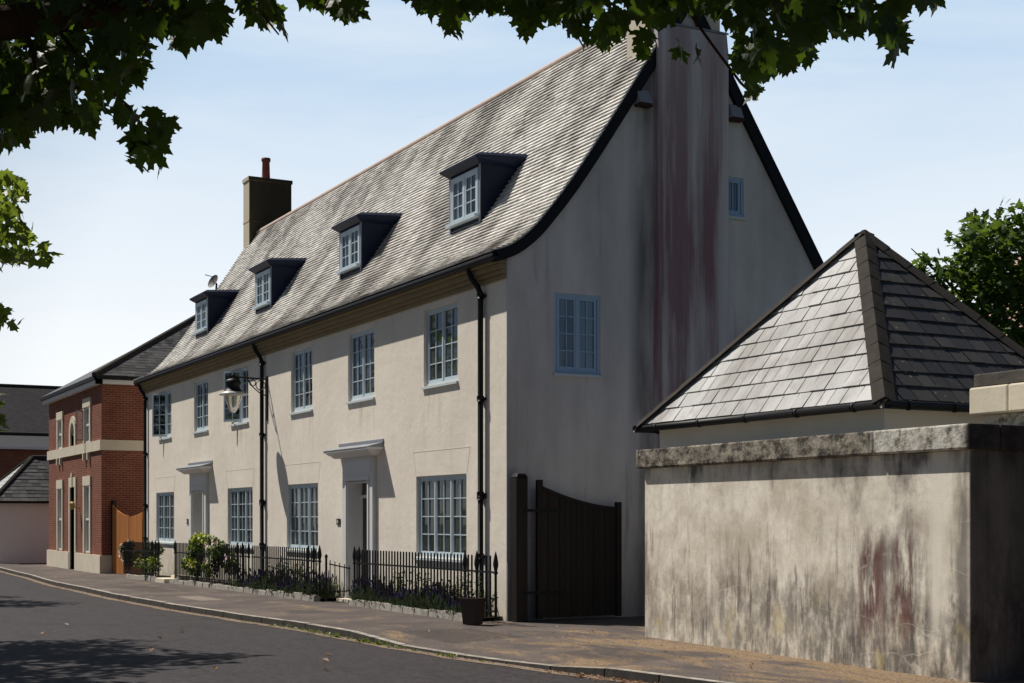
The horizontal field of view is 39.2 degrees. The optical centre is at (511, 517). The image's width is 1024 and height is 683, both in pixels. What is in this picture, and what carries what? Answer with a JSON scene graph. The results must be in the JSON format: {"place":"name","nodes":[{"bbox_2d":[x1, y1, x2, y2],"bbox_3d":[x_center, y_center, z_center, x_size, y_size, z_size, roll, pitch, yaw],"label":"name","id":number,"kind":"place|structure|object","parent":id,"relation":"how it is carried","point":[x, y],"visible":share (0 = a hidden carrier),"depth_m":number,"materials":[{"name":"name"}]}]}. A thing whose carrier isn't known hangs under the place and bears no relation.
{"place":"outdoors","nodes":[
{"label":"outdoors","id":0,"kind":"place"},
{"bbox_2d":[0,384,61,478],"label":"brick house","id":1,"kind":"structure","parent":0,"point":[24,410],"depth_m":78.70,"materials":[{"name":"red brick"}]},
{"bbox_2d":[0,572,622,682],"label":"road","id":2,"kind":"structure","parent":0,"point":[99,640],"depth_m":19.24,"materials":[{"name":"grey asphalt"}]},
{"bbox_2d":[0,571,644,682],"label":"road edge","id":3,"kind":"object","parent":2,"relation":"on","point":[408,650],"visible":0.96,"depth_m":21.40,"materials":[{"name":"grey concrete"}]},
{"bbox_2d":[243,620,489,661],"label":"kerb weeds","id":4,"kind":"object","parent":3,"relation":"on","point":[365,640],"visible":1,"depth_m":20.70,"materials":[{"name":"green plant"}]},
{"bbox_2d":[41,586,953,682],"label":"fallen leaves","id":5,"kind":"object","parent":3,"relation":"on","point":[561,672],"visible":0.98,"depth_m":16.91,"materials":[{"name":"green plant"}]},
{"bbox_2d":[0,563,1023,682],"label":"pavement","id":6,"kind":"structure","parent":0,"point":[543,647],"depth_m":20.45,"materials":[{"name":"grey concrete"}]},
{"bbox_2d":[40,315,194,573],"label":"brick house","id":7,"kind":"structure","parent":6,"relation":"on","point":[95,455],"depth_m":49.34,"materials":[{"name":"brick"}]},
{"bbox_2d":[56,411,63,448],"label":"window","id":8,"kind":"structure","parent":7,"relation":"in","point":[59,415],"depth_m":54.60,"materials":[{"name":"stone"}]},
{"bbox_2d":[56,480,63,549],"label":"window","id":9,"kind":"structure","parent":7,"relation":"in","point":[59,483],"depth_m":54.66,"materials":[{"name":"glass"}]},
{"bbox_2d":[69,416,76,445],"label":"arched window","id":10,"kind":"structure","parent":7,"relation":"in","point":[72,425],"depth_m":52.40,"materials":[{"name":"stone"}]},
{"bbox_2d":[82,397,91,442],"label":"window","id":11,"kind":"structure","parent":7,"relation":"in","point":[87,402],"depth_m":50.21,"materials":[{"name":"stone"}]},
{"bbox_2d":[82,476,91,552],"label":"window","id":12,"kind":"structure","parent":7,"relation":"in","point":[86,480],"depth_m":50.21,"materials":[{"name":"glass"}]},
{"bbox_2d":[118,539,133,566],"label":"rose bush","id":13,"kind":"object","parent":6,"relation":"on","point":[120,549],"visible":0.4,"depth_m":44.00,"materials":[{"name":"green plant"}]},
{"bbox_2d":[111,501,142,574],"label":"timber gate","id":14,"kind":"structure","parent":6,"relation":"on","point":[124,527],"depth_m":47.24,"materials":[{"name":"brown wood"}]},
{"bbox_2d":[126,574,162,581],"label":"stone edging","id":15,"kind":"object","parent":6,"relation":"on","point":[141,577],"visible":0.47,"depth_m":41.49,"materials":[{"name":"grey stone"}]},
{"bbox_2d":[123,540,159,576],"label":"iron railing","id":16,"kind":"object","parent":15,"relation":"on","point":[152,547],"visible":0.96,"depth_m":42.06,"materials":[{"name":"black metal"}]},
{"bbox_2d":[133,556,162,576],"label":"shrub","id":17,"kind":"object","parent":6,"relation":"on","point":[150,560],"visible":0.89,"depth_m":41.02,"materials":[{"name":"green plant"}]},
{"bbox_2d":[155,575,187,582],"bbox_3d":[-9.377,1.715,39.693,0.700,0.270,1.000,0,0,-28],"label":"garden step","id":18,"kind":"object","parent":6,"relation":"on","point":[164,580],"visible":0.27,"depth_m":39.44,"materials":[{"name":"stone"}]},
{"bbox_2d":[169,578,319,601],"bbox_3d":[-6.638,1.690,34.354,0.181,0.239,10.792,0,0,-29],"label":"stone edging","id":19,"kind":"object","parent":6,"relation":"on","point":[305,597],"visible":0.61,"depth_m":33.28,"materials":[{"name":"grey stone"}]},
{"bbox_2d":[174,541,250,586],"bbox_3d":[-7.608,1.106,36.132,0.092,1.083,6.243,0,0,-29],"label":"iron railing","id":20,"kind":"object","parent":19,"relation":"on","point":[245,550],"visible":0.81,"depth_m":35.38,"materials":[{"name":"black metal"}]},
{"bbox_2d":[251,545,321,595],"bbox_3d":[-4.970,1.082,31.353,0.092,1.063,4.327,0,0,-29],"label":"iron railing","id":21,"kind":"object","parent":19,"relation":"on","point":[266,558],"visible":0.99,"depth_m":31.32,"materials":[{"name":"black metal"}]},
{"bbox_2d":[154,575,501,617],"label":"soil","id":22,"kind":"structure","parent":6,"relation":"on","point":[163,576],"depth_m":33.70,"materials":[{"name":"brown soil"}]},
{"bbox_2d":[140,541,165,564],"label":"shrub","id":23,"kind":"object","parent":22,"relation":"on","point":[162,550],"visible":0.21,"depth_m":42.17,"materials":[{"name":"green plant"}]},
{"bbox_2d":[180,531,208,576],"bbox_3d":[-8.141,1.032,37.356,0.734,1.400,1.886,0,0,-22],"label":"rose bush","id":24,"kind":"object","parent":22,"relation":"on","point":[198,538],"visible":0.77,"depth_m":37.11,"materials":[{"name":"green plant"}]},
{"bbox_2d":[201,535,241,583],"bbox_3d":[-7.184,1.079,35.603,0.778,1.308,1.706,0,0,-28],"label":"rose bush","id":25,"kind":"object","parent":22,"relation":"on","point":[210,547],"visible":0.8,"depth_m":35.66,"materials":[{"name":"green plant"}]},
{"bbox_2d":[225,568,343,598],"bbox_3d":[-5.117,1.385,32.177,1.130,0.613,5.738,0,0,-28],"label":"lavender bush","id":26,"kind":"object","parent":22,"relation":"on","point":[309,587],"visible":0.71,"depth_m":30.69,"materials":[{"name":"green plant"}]},
{"bbox_2d":[279,556,318,584],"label":"tall seedheads","id":27,"kind":"object","parent":22,"relation":"on","point":[294,569],"visible":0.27,"depth_m":32.21,"materials":[{"name":"green plant"}]},
{"bbox_2d":[345,575,488,615],"bbox_3d":[-1.801,1.375,26.078,0.869,0.591,5.500,0,0,-28],"label":"lavender bush","id":28,"kind":"object","parent":22,"relation":"on","point":[429,602],"visible":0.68,"depth_m":25.77,"materials":[{"name":"green plant"}]},
{"bbox_2d":[390,568,481,599],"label":"tall seedheads","id":29,"kind":"object","parent":22,"relation":"on","point":[436,585],"visible":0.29,"depth_m":25.23,"materials":[{"name":"purple plant"}]},
{"bbox_2d":[475,587,498,618],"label":"tall seedheads","id":30,"kind":"object","parent":22,"relation":"on","point":[492,606],"visible":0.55,"depth_m":23.50,"materials":[{"name":"green plant"}]},
{"bbox_2d":[324,554,349,600],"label":"railing gate","id":31,"kind":"structure","parent":6,"relation":"on","point":[334,565],"depth_m":29.43,"materials":[{"name":"black metal"}]},
{"bbox_2d":[349,599,461,620],"bbox_3d":[-1.909,1.659,25.967,0.192,0.195,5.336,0,0,-28],"label":"stone edging","id":32,"kind":"object","parent":6,"relation":"on","point":[438,613],"visible":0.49,"depth_m":25.67,"materials":[{"name":"grey stone"}]},
{"bbox_2d":[352,546,497,617],"bbox_3d":[-1.676,1.063,25.536,0.092,1.066,6.222,0,0,-28],"label":"iron railing","id":33,"kind":"object","parent":32,"relation":"on","point":[357,556],"visible":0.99,"depth_m":25.01,"materials":[{"name":"black metal"}]},
{"bbox_2d":[459,597,486,624],"bbox_3d":[-0.624,1.479,22.852,0.324,0.422,0.324,0,0,34],"label":"plant pot","id":34,"kind":"object","parent":6,"relation":"on","point":[472,610],"visible":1,"depth_m":22.75,"materials":[{"name":"plastic"}]},
{"bbox_2d":[133,7,823,620],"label":"rendered house","id":35,"kind":"structure","parent":6,"relation":"on","point":[567,271],"depth_m":26.21,"materials":[{"name":"beige paint"}]},
{"bbox_2d":[152,390,171,440],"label":"window","id":36,"kind":"structure","parent":35,"relation":"in","point":[161,402],"depth_m":43.62,"materials":[{"name":"glass"}]},
{"bbox_2d":[156,492,173,543],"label":"window","id":37,"kind":"structure","parent":35,"relation":"in","point":[165,500],"depth_m":43.64,"materials":[{"name":"white glass"}]},
{"bbox_2d":[192,379,207,433],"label":"window","id":38,"kind":"structure","parent":35,"relation":"in","point":[201,386],"depth_m":39.97,"materials":[{"name":"glass"}]},
{"bbox_2d":[205,274,217,289],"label":"satellite dish","id":39,"kind":"object","parent":35,"relation":"attached to","point":[212,281],"visible":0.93,"depth_m":50.23,"materials":[{"name":"black metal"}]},
{"bbox_2d":[224,366,248,426],"bbox_3d":[-7.005,-3.100,36.726,0.404,1.460,1.520,0,0,-28],"label":"window","id":40,"kind":"structure","parent":35,"relation":"in","point":[241,415],"depth_m":36.80,"materials":[{"name":"white glass"}]},
{"bbox_2d":[230,487,252,548],"bbox_3d":[-6.908,0.003,36.766,0.195,1.555,2.200,0,0,-28],"label":"window","id":41,"kind":"structure","parent":35,"relation":"in","point":[241,499],"depth_m":36.91,"materials":[{"name":"white glass"}]},
{"bbox_2d":[219,373,267,420],"bbox_3d":[-6.437,-2.905,34.483,1.185,1.110,0.670,0,0,-28],"label":"wall lamp","id":42,"kind":"object","parent":35,"relation":"attached to","point":[233,393],"visible":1,"depth_m":34.26,"materials":[{"name":"black metal"}]},
{"bbox_2d":[289,347,312,414],"bbox_3d":[-4.726,-3.100,32.614,0.195,1.460,1.500,0,0,-28],"label":"window","id":43,"kind":"structure","parent":35,"relation":"in","point":[302,359],"depth_m":32.74,"materials":[{"name":"white glass"}]},
{"bbox_2d":[285,483,317,552],"bbox_3d":[-4.707,0.003,32.579,0.195,1.555,2.160,0,0,-28],"label":"window","id":44,"kind":"structure","parent":35,"relation":"in","point":[303,498],"depth_m":32.73,"materials":[{"name":"glass"}]},
{"bbox_2d":[346,328,374,403],"bbox_3d":[-3.041,-3.100,29.410,0.195,1.460,1.500,0,0,-28],"label":"window","id":45,"kind":"structure","parent":35,"relation":"in","point":[361,343],"depth_m":29.55,"materials":[{"name":"glass"}]},
{"bbox_2d":[363,498,366,583],"bbox_3d":[-2.857,0.655,29.507,0.058,2.129,0.980,0,0,-28],"label":"door","id":46,"kind":"structure","parent":35,"relation":"in","point":[364,499],"depth_m":29.81,"materials":[{"name":"paint"}]},
{"bbox_2d":[421,302,457,389],"bbox_3d":[-1.250,-3.100,26.003,0.195,1.460,1.510,0,0,-28],"label":"window","id":47,"kind":"structure","parent":35,"relation":"in","point":[441,322],"depth_m":26.00,"materials":[{"name":"white glass"}]},
{"bbox_2d":[413,474,466,562],"bbox_3d":[-1.245,0.003,25.994,0.195,1.555,2.210,0,0,-28],"label":"window","id":48,"kind":"structure","parent":35,"relation":"in","point":[442,498],"depth_m":26.06,"materials":[{"name":"glass"}]},
{"bbox_2d":[511,473,621,621],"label":"timber gate","id":49,"kind":"structure","parent":35,"relation":"attached to","point":[578,557],"depth_m":23.88,"materials":[{"name":"brown wood"}]},
{"bbox_2d":[553,293,602,377],"bbox_3d":[1.092,-3.080,24.336,0.960,1.400,0.170,0,0,-28],"label":"window","id":50,"kind":"structure","parent":35,"relation":"in","point":[576,317],"depth_m":24.32,"materials":[{"name":"glass"}]},
{"bbox_2d":[729,177,746,220],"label":"window","id":51,"kind":"structure","parent":35,"relation":"in","point":[735,184],"depth_m":25.90,"materials":[{"name":"glass"}]},
{"bbox_2d":[632,229,1023,447],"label":"garage","id":52,"kind":"structure","parent":6,"relation":"on","point":[864,330],"depth_m":18.73,"materials":[{"name":"stone"}]},
{"bbox_2d":[636,423,1023,681],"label":"garden wall","id":53,"kind":"structure","parent":6,"relation":"on","point":[899,550],"depth_m":16.55,"materials":[{"name":"paint"}]},
{"bbox_2d":[970,369,1023,424],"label":"stone pier","id":54,"kind":"structure","parent":6,"relation":"on","point":[996,397],"depth_m":15.70,"materials":[{"name":"beige stone"}]},
{"bbox_2d":[0,0,1023,385],"label":"sky","id":55,"kind":"structure","parent":0,"point":[901,155],"materials":[{"name":"blue"}]},
{"label":"ground","id":56,"kind":"structure","parent":0,"visible":0},
{"bbox_2d":[0,455,48,563],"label":"white garage","id":57,"kind":"structure","parent":56,"relation":"on","point":[24,511],"depth_m":59.59,"materials":[{"name":"paint"}]},
{"bbox_2d":[0,567,733,682],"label":"kerb","id":58,"kind":"structure","parent":56,"relation":"on","point":[637,675],"depth_m":21.23,"materials":[{"name":"stone"}]},
{"bbox_2d":[911,198,1023,347],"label":"garden tree","id":59,"kind":"object","parent":56,"relation":"on","point":[992,279],"visible":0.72,"depth_m":32.51,"materials":[{"name":"green plant"}]},
{"bbox_2d":[989,257,1022,334],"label":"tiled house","id":60,"kind":"structure","parent":56,"relation":"on","point":[1007,308],"depth_m":39.68,"materials":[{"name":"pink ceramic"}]},
{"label":"opposite pavement","id":61,"kind":"structure","parent":0,"visible":0},
{"bbox_2d":[0,168,64,431],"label":"street tree","id":62,"kind":"object","parent":61,"relation":"on","point":[16,253],"visible":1,"depth_m":15.97,"materials":[{"name":"green plant"}]},
{"bbox_2d":[0,0,945,178],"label":"maple tree","id":63,"kind":"object","parent":61,"relation":"on","point":[43,78],"visible":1,"depth_m":6.79,"materials":[{"name":"green plant"}]}
]}

